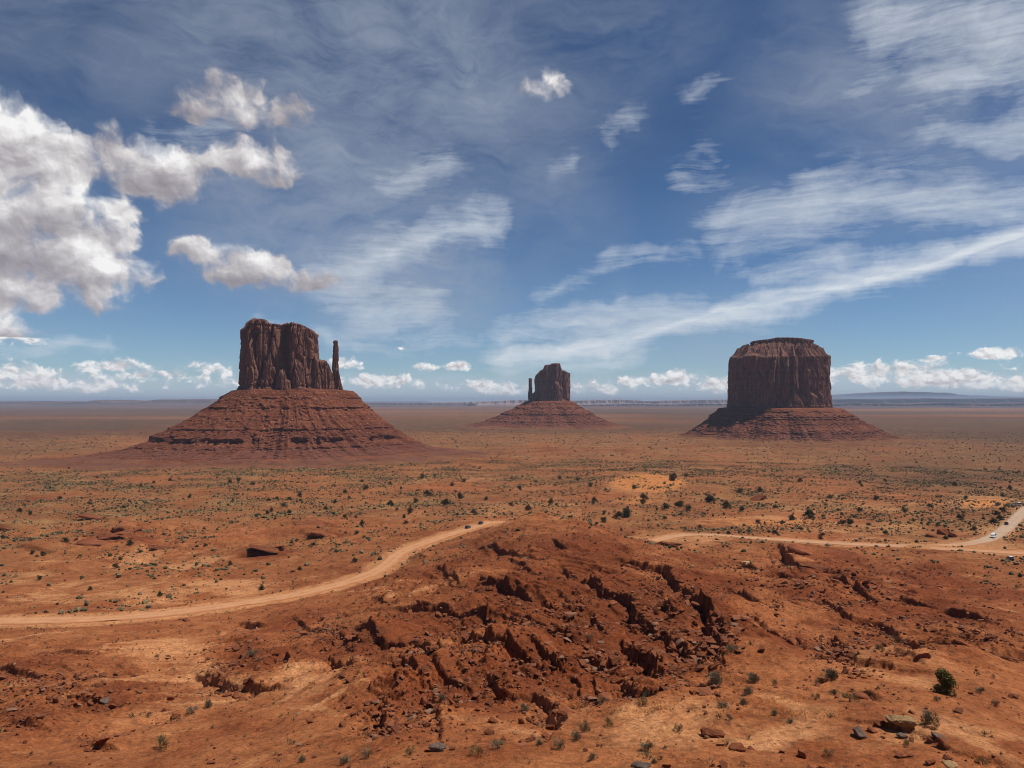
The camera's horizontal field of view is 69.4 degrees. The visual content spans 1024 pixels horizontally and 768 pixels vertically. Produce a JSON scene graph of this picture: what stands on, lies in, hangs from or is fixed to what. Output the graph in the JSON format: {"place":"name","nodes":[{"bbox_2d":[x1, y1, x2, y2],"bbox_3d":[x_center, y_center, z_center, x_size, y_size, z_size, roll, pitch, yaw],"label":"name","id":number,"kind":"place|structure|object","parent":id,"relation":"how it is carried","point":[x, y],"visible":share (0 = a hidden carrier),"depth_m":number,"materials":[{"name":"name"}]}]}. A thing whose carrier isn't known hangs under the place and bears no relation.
{"place":"outdoors","nodes":[
{"label":"outdoors","id":0,"kind":"place"},
{"bbox_2d":[0,400,427,402],"bbox_3d":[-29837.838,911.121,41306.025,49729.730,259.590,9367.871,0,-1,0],"label":"mountain","id":1,"kind":"structure","parent":0,"point":[363,401],"depth_m":39402.38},
{"bbox_2d":[0,399,476,406],"bbox_3d":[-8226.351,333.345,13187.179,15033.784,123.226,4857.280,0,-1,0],"label":"mesa","id":2,"kind":"structure","parent":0,"point":[161,403],"depth_m":11947.94,"materials":[{"name":"stone"}]},
{"bbox_2d":[0,402,1023,767],"bbox_3d":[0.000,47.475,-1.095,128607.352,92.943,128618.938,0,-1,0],"label":"ground","id":3,"kind":"structure","parent":0,"point":[812,730],"depth_m":220.11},
{"bbox_2d":[0,524,11,530],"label":"boulder","id":4,"kind":"object","parent":3,"relation":"on","point":[3,527],"visible":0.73,"depth_m":476.82,"materials":[{"name":"red stone"}]},
{"bbox_2d":[73,513,100,519],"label":"boulder","id":5,"kind":"object","parent":3,"relation":"on","point":[87,516],"visible":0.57,"depth_m":521.67,"materials":[{"name":"red stone"}]},
{"bbox_2d":[73,538,109,545],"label":"boulder","id":6,"kind":"object","parent":3,"relation":"on","point":[90,542],"visible":0.99,"depth_m":413.36,"materials":[{"name":"red stone"}]},
{"bbox_2d":[96,735,110,743],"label":"boulder","id":7,"kind":"object","parent":3,"relation":"on","point":[102,738],"visible":1,"depth_m":99.52,"materials":[{"name":"red stone"}]},
{"bbox_2d":[99,697,109,703],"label":"boulder","id":8,"kind":"object","parent":3,"relation":"on","point":[105,700],"visible":1,"depth_m":125.92,"materials":[{"name":"grey stone"}]},
{"bbox_2d":[98,531,127,538],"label":"boulder","id":9,"kind":"object","parent":3,"relation":"on","point":[113,535],"visible":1,"depth_m":430.43,"materials":[{"name":"red stone"}]},
{"bbox_2d":[111,527,124,532],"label":"boulder","id":10,"kind":"object","parent":3,"relation":"on","point":[115,529],"visible":0.98,"depth_m":468.89,"materials":[{"name":"red stone"}]},
{"bbox_2d":[146,545,172,549],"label":"boulder","id":11,"kind":"object","parent":3,"relation":"on","point":[159,547],"visible":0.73,"depth_m":408.99,"materials":[{"name":"red stone"}]},
{"bbox_2d":[155,733,169,750],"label":"desert bush","id":12,"kind":"object","parent":3,"relation":"on","point":[161,739],"visible":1,"depth_m":96.69,"materials":[{"name":"green plant"}]},
{"bbox_2d":[185,705,197,713],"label":"desert bush","id":13,"kind":"object","parent":3,"relation":"on","point":[190,710],"visible":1,"depth_m":117.60,"materials":[{"name":"green plant"}]},
{"bbox_2d":[204,698,212,708],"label":"desert bush","id":14,"kind":"object","parent":3,"relation":"on","point":[207,704],"visible":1,"depth_m":121.36,"materials":[{"name":"green plant"}]},
{"bbox_2d":[245,648,257,656],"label":"desert bush","id":15,"kind":"object","parent":3,"relation":"on","point":[251,652],"visible":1,"depth_m":166.91,"materials":[{"name":"green plant"}]},
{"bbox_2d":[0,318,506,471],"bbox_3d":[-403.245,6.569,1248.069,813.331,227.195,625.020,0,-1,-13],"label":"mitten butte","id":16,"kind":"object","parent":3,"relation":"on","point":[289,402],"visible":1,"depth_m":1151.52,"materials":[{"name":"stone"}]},
{"bbox_2d":[249,544,278,552],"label":"boulder","id":17,"kind":"object","parent":3,"relation":"on","point":[267,549],"visible":1,"depth_m":379.65,"materials":[{"name":"red stone"}]},
{"bbox_2d":[305,530,337,536],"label":"boulder","id":18,"kind":"object","parent":3,"relation":"on","point":[316,533],"visible":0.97,"depth_m":436.04,"materials":[{"name":"red stone"}]},
{"bbox_2d":[338,754,349,764],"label":"desert bush","id":19,"kind":"object","parent":3,"relation":"on","point":[347,760],"visible":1,"depth_m":67.82,"materials":[{"name":"green plant"}]},
{"bbox_2d":[344,635,355,640],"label":"boulder","id":20,"kind":"object","parent":3,"relation":"on","point":[349,637],"visible":0.95,"depth_m":163.69,"materials":[{"name":"red stone"}]},
{"bbox_2d":[361,748,372,757],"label":"desert bush","id":21,"kind":"object","parent":3,"relation":"on","point":[366,755],"visible":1,"depth_m":67.98,"materials":[{"name":"green plant"}]},
{"bbox_2d":[381,707,393,714],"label":"boulder","id":22,"kind":"object","parent":3,"relation":"on","point":[385,710],"visible":1,"depth_m":96.10,"materials":[{"name":"red stone"}]},
{"bbox_2d":[391,657,402,666],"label":"boulder","id":23,"kind":"object","parent":3,"relation":"on","point":[398,662],"visible":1,"depth_m":121.42,"materials":[{"name":"red stone"}]},
{"bbox_2d":[405,744,415,756],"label":"desert bush","id":24,"kind":"object","parent":3,"relation":"on","point":[410,751],"visible":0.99,"depth_m":65.86,"materials":[{"name":"green plant"}]},
{"bbox_2d":[420,696,426,703],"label":"boulder","id":25,"kind":"object","parent":3,"relation":"on","point":[423,700],"visible":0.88,"depth_m":99.37,"materials":[{"name":"red stone"}]},
{"bbox_2d":[426,645,438,650],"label":"boulder","id":26,"kind":"object","parent":3,"relation":"on","point":[431,648],"visible":1,"depth_m":117.56,"materials":[{"name":"red stone"}]},
{"bbox_2d":[428,742,446,751],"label":"boulder","id":27,"kind":"object","parent":3,"relation":"on","point":[437,747],"visible":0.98,"depth_m":66.67,"materials":[{"name":"grey stone"}]},
{"bbox_2d":[440,498,451,504],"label":"juniper","id":28,"kind":"object","parent":3,"relation":"on","point":[446,501],"visible":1,"depth_m":579.18,"materials":[{"name":"green plant"}]},
{"bbox_2d":[461,634,469,640],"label":"boulder","id":29,"kind":"object","parent":3,"relation":"on","point":[465,637],"visible":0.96,"depth_m":135.16,"materials":[{"name":"red stone"}]},
{"bbox_2d":[469,745,483,755],"bbox_3d":[-2.924,31.155,62.917,1.026,0.958,1.699,2,-2,-54],"label":"desert bush","id":30,"kind":"object","parent":3,"relation":"on","point":[473,750],"visible":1,"depth_m":62.84,"materials":[{"name":"green plant"}]},
{"bbox_2d":[483,728,494,734],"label":"boulder","id":31,"kind":"object","parent":3,"relation":"on","point":[489,732],"visible":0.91,"depth_m":73.06,"materials":[{"name":"red stone"}]},
{"bbox_2d":[488,716,498,723],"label":"boulder","id":32,"kind":"object","parent":3,"relation":"on","point":[491,719],"visible":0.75,"depth_m":79.96,"materials":[{"name":"red stone"}]},
{"bbox_2d":[491,738,505,749],"bbox_3d":[-1.229,31.518,64.745,1.358,0.987,1.208,1,-1,-24],"label":"desert bush","id":33,"kind":"object","parent":3,"relation":"on","point":[497,744],"visible":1,"depth_m":64.73,"materials":[{"name":"green plant"}]},
{"bbox_2d":[0,427,1023,616],"bbox_3d":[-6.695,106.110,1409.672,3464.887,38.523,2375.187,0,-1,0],"label":"scrub","id":34,"kind":"object","parent":3,"relation":"on","point":[649,466],"visible":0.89,"depth_m":670.98,"materials":[{"name":"plant"}]},
{"bbox_2d":[0,516,1023,767],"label":"rubble","id":35,"kind":"object","parent":3,"relation":"on","point":[672,670],"visible":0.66,"depth_m":133.26,"materials":[{"name":"stone"}]},
{"bbox_2d":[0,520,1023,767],"bbox_3d":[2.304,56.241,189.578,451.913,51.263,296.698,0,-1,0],"label":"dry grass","id":36,"kind":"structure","parent":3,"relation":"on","point":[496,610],"depth_m":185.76,"materials":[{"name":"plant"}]},
{"bbox_2d":[520,703,530,711],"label":"desert bush","id":37,"kind":"object","parent":3,"relation":"on","point":[524,707],"visible":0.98,"depth_m":90.81,"materials":[{"name":"green plant"}]},
{"bbox_2d":[526,736,535,741],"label":"boulder","id":38,"kind":"object","parent":3,"relation":"on","point":[531,738],"visible":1,"depth_m":70.40,"materials":[{"name":"red stone"}]},
{"bbox_2d":[456,363,629,429],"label":"mitten butte","id":39,"kind":"object","parent":3,"relation":"on","point":[548,404],"visible":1,"depth_m":2535.66,"materials":[{"name":"stone"}]},
{"bbox_2d":[546,724,554,729],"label":"boulder","id":40,"kind":"object","parent":3,"relation":"on","point":[550,727],"visible":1,"depth_m":75.20,"materials":[{"name":"red stone"}]},
{"bbox_2d":[553,737,564,749],"bbox_3d":[4.067,30.828,63.351,1.332,0.939,1.185,0,-1,17],"label":"desert bush","id":41,"kind":"object","parent":3,"relation":"on","point":[558,744],"visible":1,"depth_m":63.25,"materials":[{"name":"green plant"}]},
{"bbox_2d":[556,705,574,715],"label":"boulder","id":42,"kind":"object","parent":3,"relation":"on","point":[564,710],"visible":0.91,"depth_m":78.06,"materials":[{"name":"red stone"}]},
{"bbox_2d":[571,728,580,741],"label":"desert bush","id":43,"kind":"object","parent":3,"relation":"on","point":[576,736],"visible":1,"depth_m":65.53,"materials":[{"name":"green plant"}]},
{"bbox_2d":[575,603,586,611],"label":"boulder","id":44,"kind":"object","parent":3,"relation":"on","point":[580,605],"visible":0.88,"depth_m":170.18,"materials":[{"name":"red stone"}]},
{"bbox_2d":[576,722,589,731],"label":"desert bush","id":45,"kind":"object","parent":3,"relation":"on","point":[583,728],"visible":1,"depth_m":68.68,"materials":[{"name":"green plant"}]},
{"bbox_2d":[582,654,596,661],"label":"boulder","id":46,"kind":"object","parent":3,"relation":"on","point":[589,657],"visible":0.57,"depth_m":121.49,"materials":[{"name":"red stone"}]},
{"bbox_2d":[598,692,611,703],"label":"boulder","id":47,"kind":"object","parent":3,"relation":"on","point":[607,695],"visible":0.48,"depth_m":90.55,"materials":[{"name":"red stone"}]},
{"bbox_2d":[605,716,614,726],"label":"desert bush","id":48,"kind":"object","parent":3,"relation":"on","point":[608,721],"visible":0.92,"depth_m":70.80,"materials":[{"name":"green plant"}]},
{"bbox_2d":[605,666,620,675],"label":"boulder","id":49,"kind":"object","parent":3,"relation":"on","point":[611,671],"visible":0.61,"depth_m":108.81,"materials":[{"name":"red stone"}]},
{"bbox_2d":[607,655,620,664],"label":"boulder","id":50,"kind":"object","parent":3,"relation":"on","point":[612,660],"visible":1,"depth_m":110.89,"materials":[{"name":"red stone"}]},
{"bbox_2d":[610,677,623,683],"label":"boulder","id":51,"kind":"object","parent":3,"relation":"on","point":[617,680],"visible":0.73,"depth_m":102.07,"materials":[{"name":"red stone"}]},
{"bbox_2d":[612,510,623,519],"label":"juniper","id":52,"kind":"object","parent":3,"relation":"on","point":[617,514],"visible":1,"depth_m":525.65,"materials":[{"name":"green plant"}]},
{"bbox_2d":[621,506,631,517],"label":"juniper","id":53,"kind":"object","parent":3,"relation":"on","point":[626,512],"visible":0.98,"depth_m":532.77,"materials":[{"name":"green plant"}]},
{"bbox_2d":[627,624,639,630],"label":"boulder","id":54,"kind":"object","parent":3,"relation":"on","point":[631,627],"visible":1,"depth_m":154.38,"materials":[{"name":"red stone"}]},
{"bbox_2d":[631,761,651,767],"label":"boulder","id":55,"kind":"object","parent":3,"relation":"on","point":[637,764],"visible":1,"depth_m":58.22,"materials":[{"name":"grey stone"}]},
{"bbox_2d":[637,695,646,704],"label":"desert bush","id":56,"kind":"object","parent":3,"relation":"on","point":[642,701],"visible":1,"depth_m":76.28,"materials":[{"name":"green plant"}]},
{"bbox_2d":[639,739,654,753],"bbox_3d":[11.137,30.150,61.542,1.292,1.028,1.400,1,-2,-32],"label":"desert bush","id":57,"kind":"object","parent":3,"relation":"on","point":[647,746],"visible":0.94,"depth_m":61.57,"materials":[{"name":"green plant"}]},
{"bbox_2d":[649,599,660,608],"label":"boulder","id":58,"kind":"object","parent":3,"relation":"on","point":[654,603],"visible":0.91,"depth_m":168.42,"materials":[{"name":"red stone"}]},
{"bbox_2d":[657,541,681,546],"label":"boulder","id":59,"kind":"object","parent":3,"relation":"on","point":[670,543],"visible":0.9,"depth_m":347.63,"materials":[{"name":"red stone"}]},
{"bbox_2d":[668,643,679,651],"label":"boulder","id":60,"kind":"object","parent":3,"relation":"on","point":[673,646],"visible":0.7,"depth_m":129.85,"materials":[{"name":"red stone"}]},
{"bbox_2d":[674,500,684,507],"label":"juniper","id":61,"kind":"object","parent":3,"relation":"on","point":[679,503],"visible":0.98,"depth_m":585.81,"materials":[{"name":"green plant"}]},
{"bbox_2d":[700,727,724,737],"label":"boulder","id":62,"kind":"object","parent":3,"relation":"on","point":[713,733],"visible":0.98,"depth_m":65.72,"materials":[{"name":"red stone"}]},
{"bbox_2d":[708,670,722,685],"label":"desert bush","id":63,"kind":"object","parent":3,"relation":"on","point":[714,679],"visible":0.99,"depth_m":87.13,"materials":[{"name":"green plant"}]},
{"bbox_2d":[712,626,718,637],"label":"boulder","id":64,"kind":"object","parent":3,"relation":"on","point":[714,630],"visible":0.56,"depth_m":122.79,"materials":[{"name":"red stone"}]},
{"bbox_2d":[714,613,728,622],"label":"boulder","id":65,"kind":"object","parent":3,"relation":"on","point":[717,619],"visible":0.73,"depth_m":126.20,"materials":[{"name":"red stone"}]},
{"bbox_2d":[716,700,729,708],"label":"desert bush","id":66,"kind":"object","parent":3,"relation":"on","point":[719,705],"visible":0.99,"depth_m":73.32,"materials":[{"name":"green plant"}]},
{"bbox_2d":[722,500,730,507],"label":"juniper","id":67,"kind":"object","parent":3,"relation":"on","point":[725,504],"visible":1,"depth_m":581.54,"materials":[{"name":"green plant"}]},
{"bbox_2d":[725,643,737,651],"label":"desert bush","id":68,"kind":"object","parent":3,"relation":"on","point":[730,646],"visible":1,"depth_m":100.20,"materials":[{"name":"green plant"}]},
{"bbox_2d":[728,742,745,751],"bbox_3d":[18.825,30.478,62.006,1.380,0.531,0.985,1,4,-2],"label":"boulder","id":69,"kind":"object","parent":3,"relation":"on","point":[739,747],"visible":1,"depth_m":61.78,"materials":[{"name":"red stone"}]},
{"bbox_2d":[739,697,747,704],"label":"desert bush","id":70,"kind":"object","parent":3,"relation":"on","point":[742,701],"visible":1,"depth_m":75.05,"materials":[{"name":"green plant"}]},
{"bbox_2d":[742,686,752,695],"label":"desert bush","id":71,"kind":"object","parent":3,"relation":"on","point":[749,691],"visible":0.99,"depth_m":79.11,"materials":[{"name":"green plant"}]},
{"bbox_2d":[746,672,759,683],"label":"desert bush","id":72,"kind":"object","parent":3,"relation":"on","point":[752,677],"visible":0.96,"depth_m":87.52,"materials":[{"name":"green plant"}]},
{"bbox_2d":[750,494,766,500],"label":"boulder","id":73,"kind":"object","parent":3,"relation":"on","point":[759,497],"visible":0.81,"depth_m":639.59,"materials":[{"name":"red stone"}]},
{"bbox_2d":[786,638,796,645],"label":"boulder","id":74,"kind":"object","parent":3,"relation":"on","point":[792,641],"visible":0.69,"depth_m":112.28,"materials":[{"name":"red stone"}]},
{"bbox_2d":[678,337,906,443],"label":"flat topped butte","id":75,"kind":"object","parent":3,"relation":"on","point":[779,389],"visible":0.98,"depth_m":1778.53,"materials":[{"name":"stone"}]},
{"bbox_2d":[785,543,812,555],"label":"boulder","id":76,"kind":"object","parent":3,"relation":"on","point":[795,548],"visible":0.91,"depth_m":313.63,"materials":[{"name":"red stone"}]},
{"bbox_2d":[802,508,815,517],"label":"juniper","id":77,"kind":"object","parent":3,"relation":"on","point":[809,513],"visible":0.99,"depth_m":516.82,"materials":[{"name":"green plant"}]},
{"bbox_2d":[796,561,828,570],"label":"boulder","id":78,"kind":"object","parent":3,"relation":"on","point":[813,566],"visible":0.89,"depth_m":282.39,"materials":[{"name":"red stone"}]},
{"bbox_2d":[823,748,834,755],"bbox_3d":[25.890,30.162,60.510,0.921,0.766,1.100,-1,-2,40],"label":"desert bush","id":79,"kind":"object","parent":3,"relation":"on","point":[832,751],"visible":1,"depth_m":60.60,"materials":[{"name":"green plant"}]},
{"bbox_2d":[822,668,837,680],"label":"desert bush","id":80,"kind":"object","parent":3,"relation":"on","point":[833,673],"visible":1,"depth_m":86.14,"materials":[{"name":"green plant"}]},
{"bbox_2d":[842,692,858,701],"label":"desert bush","id":81,"kind":"object","parent":3,"relation":"on","point":[855,697],"visible":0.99,"depth_m":74.64,"materials":[{"name":"green plant"}]},
{"bbox_2d":[852,726,866,738],"bbox_3d":[30.536,30.659,64.906,1.061,0.808,1.263,-3,8,-9],"label":"boulder","id":82,"kind":"object","parent":3,"relation":"on","point":[858,732],"visible":1,"depth_m":64.66,"materials":[{"name":"grey stone"}]},
{"bbox_2d":[851,691,869,698],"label":"boulder","id":83,"kind":"object","parent":3,"relation":"on","point":[860,695],"visible":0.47,"depth_m":77.42,"materials":[{"name":"red stone"}]},
{"bbox_2d":[867,726,877,732],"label":"boulder","id":84,"kind":"object","parent":3,"relation":"on","point":[870,729],"visible":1,"depth_m":65.83,"materials":[{"name":"red stone"}]},
{"bbox_2d":[873,720,884,727],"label":"boulder","id":85,"kind":"object","parent":3,"relation":"on","point":[879,723],"visible":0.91,"depth_m":67.09,"materials":[{"name":"red stone"}]},
{"bbox_2d":[893,732,907,738],"bbox_3d":[33.847,30.605,64.423,0.937,0.409,0.859,12,2,-18],"label":"boulder","id":86,"kind":"object","parent":3,"relation":"on","point":[902,735],"visible":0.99,"depth_m":64.29,"materials":[{"name":"grey stone"}]},
{"bbox_2d":[884,714,917,735],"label":"boulder","id":87,"kind":"object","parent":3,"relation":"on","point":[906,722],"visible":1,"depth_m":65.77,"materials":[{"name":"beige stone"}]},
{"bbox_2d":[895,752,914,757],"bbox_3d":[31.681,29.934,59.776,1.518,0.276,0.873,-3,-11,-5],"label":"boulder","id":88,"kind":"object","parent":3,"relation":"on","point":[901,755],"visible":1,"depth_m":59.55,"materials":[{"name":"red stone"}]},
{"bbox_2d":[914,653,931,659],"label":"boulder","id":89,"kind":"object","parent":3,"relation":"on","point":[922,655],"visible":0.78,"depth_m":96.16,"materials":[{"name":"red stone"}]},
{"bbox_2d":[920,708,939,730],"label":"desert bush","id":90,"kind":"object","parent":3,"relation":"on","point":[927,718],"visible":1,"depth_m":66.07,"materials":[{"name":"green plant"}]},
{"bbox_2d":[925,759,935,765],"bbox_3d":[32.610,29.500,57.675,0.779,0.433,0.585,-6,-1,-4],"label":"boulder","id":91,"kind":"object","parent":3,"relation":"on","point":[930,762],"visible":1,"depth_m":57.50,"materials":[{"name":"red stone"}]},
{"bbox_2d":[931,731,946,739],"bbox_3d":[36.571,30.205,63.336,0.898,0.535,1.223,-1,3,-10],"label":"boulder","id":92,"kind":"object","parent":3,"relation":"on","point":[934,735],"visible":0.58,"depth_m":63.33,"materials":[{"name":"grey stone"}]},
{"bbox_2d":[935,736,950,748],"bbox_3d":[36.208,30.094,62.011,0.804,0.542,1.306,10,8,1],"label":"boulder","id":93,"kind":"object","parent":3,"relation":"on","point":[942,741],"visible":1,"depth_m":61.90,"materials":[{"name":"red stone"}]},
{"bbox_2d":[937,528,950,534],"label":"boulder","id":94,"kind":"object","parent":3,"relation":"on","point":[943,531],"visible":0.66,"depth_m":427.73,"materials":[{"name":"red stone"}]},
{"bbox_2d":[930,668,958,697],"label":"green bush","id":95,"kind":"object","parent":3,"relation":"on","point":[946,681],"visible":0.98,"depth_m":78.01,"materials":[{"name":"green plant"}]},
{"bbox_2d":[942,754,952,760],"bbox_3d":[34.751,29.867,59.043,0.585,0.425,0.704,-4,-4,-16],"label":"boulder","id":96,"kind":"object","parent":3,"relation":"on","point":[946,757],"visible":0.88,"depth_m":58.98,"materials":[{"name":"red stone"}]},
{"bbox_2d":[942,760,957,767],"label":"boulder","id":97,"kind":"object","parent":3,"relation":"on","point":[950,764],"visible":1,"depth_m":57.03,"materials":[{"name":"beige stone"}]},
{"bbox_2d":[976,756,991,765],"bbox_3d":[37.555,30.091,58.940,1.237,0.786,1.036,1,-2,-31],"label":"desert bush","id":98,"kind":"object","parent":3,"relation":"on","point":[982,760],"visible":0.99,"depth_m":59.01,"materials":[{"name":"green plant"}]},
{"bbox_2d":[989,650,1002,657],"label":"boulder","id":99,"kind":"object","parent":3,"relation":"on","point":[996,653],"visible":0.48,"depth_m":123.81,"materials":[{"name":"red stone"}]},
{"bbox_2d":[0,506,1023,625],"bbox_3d":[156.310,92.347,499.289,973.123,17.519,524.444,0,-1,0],"label":"dirt road","id":100,"kind":"structure","parent":0,"point":[1015,519],"depth_m":310.41,"materials":[{"name":"soil"}]},
{"bbox_2d":[0,0,1023,401],"label":"sky","id":101,"kind":"structure","parent":0,"point":[468,198],"materials":[{"name":"blue"}]},
{"bbox_2d":[437,399,726,405],"bbox_3d":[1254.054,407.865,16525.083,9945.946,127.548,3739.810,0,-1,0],"label":"mesa","id":102,"kind":"structure","parent":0,"point":[578,402],"depth_m":15686.19,"materials":[{"name":"stone"}]},
{"bbox_2d":[580,403,726,406],"bbox_3d":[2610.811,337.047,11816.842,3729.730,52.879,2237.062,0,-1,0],"label":"mesa","id":103,"kind":"structure","parent":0,"point":[662,405],"depth_m":11293.67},
{"bbox_2d":[832,402,1023,407],"bbox_3d":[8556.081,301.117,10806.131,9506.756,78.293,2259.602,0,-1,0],"label":"mesa","id":104,"kind":"structure","parent":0,"point":[941,405],"depth_m":10247.45,"materials":[{"name":"stone"}]},
{"bbox_2d":[832,392,1023,398],"bbox_3d":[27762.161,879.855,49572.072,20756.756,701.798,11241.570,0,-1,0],"label":"mountain","id":105,"kind":"structure","parent":0,"point":[881,395],"depth_m":46980.13,"materials":[{"name":"stone"}]},
{"bbox_2d":[832,398,1023,403],"bbox_3d":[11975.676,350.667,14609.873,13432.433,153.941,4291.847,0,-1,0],"label":"mesa","id":106,"kind":"structure","parent":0,"point":[920,400],"depth_m":13617.58,"materials":[{"name":"stone"}]},
{"bbox_2d":[929,547,1023,554],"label":"dirt track","id":107,"kind":"structure","parent":0,"point":[983,550],"depth_m":365.79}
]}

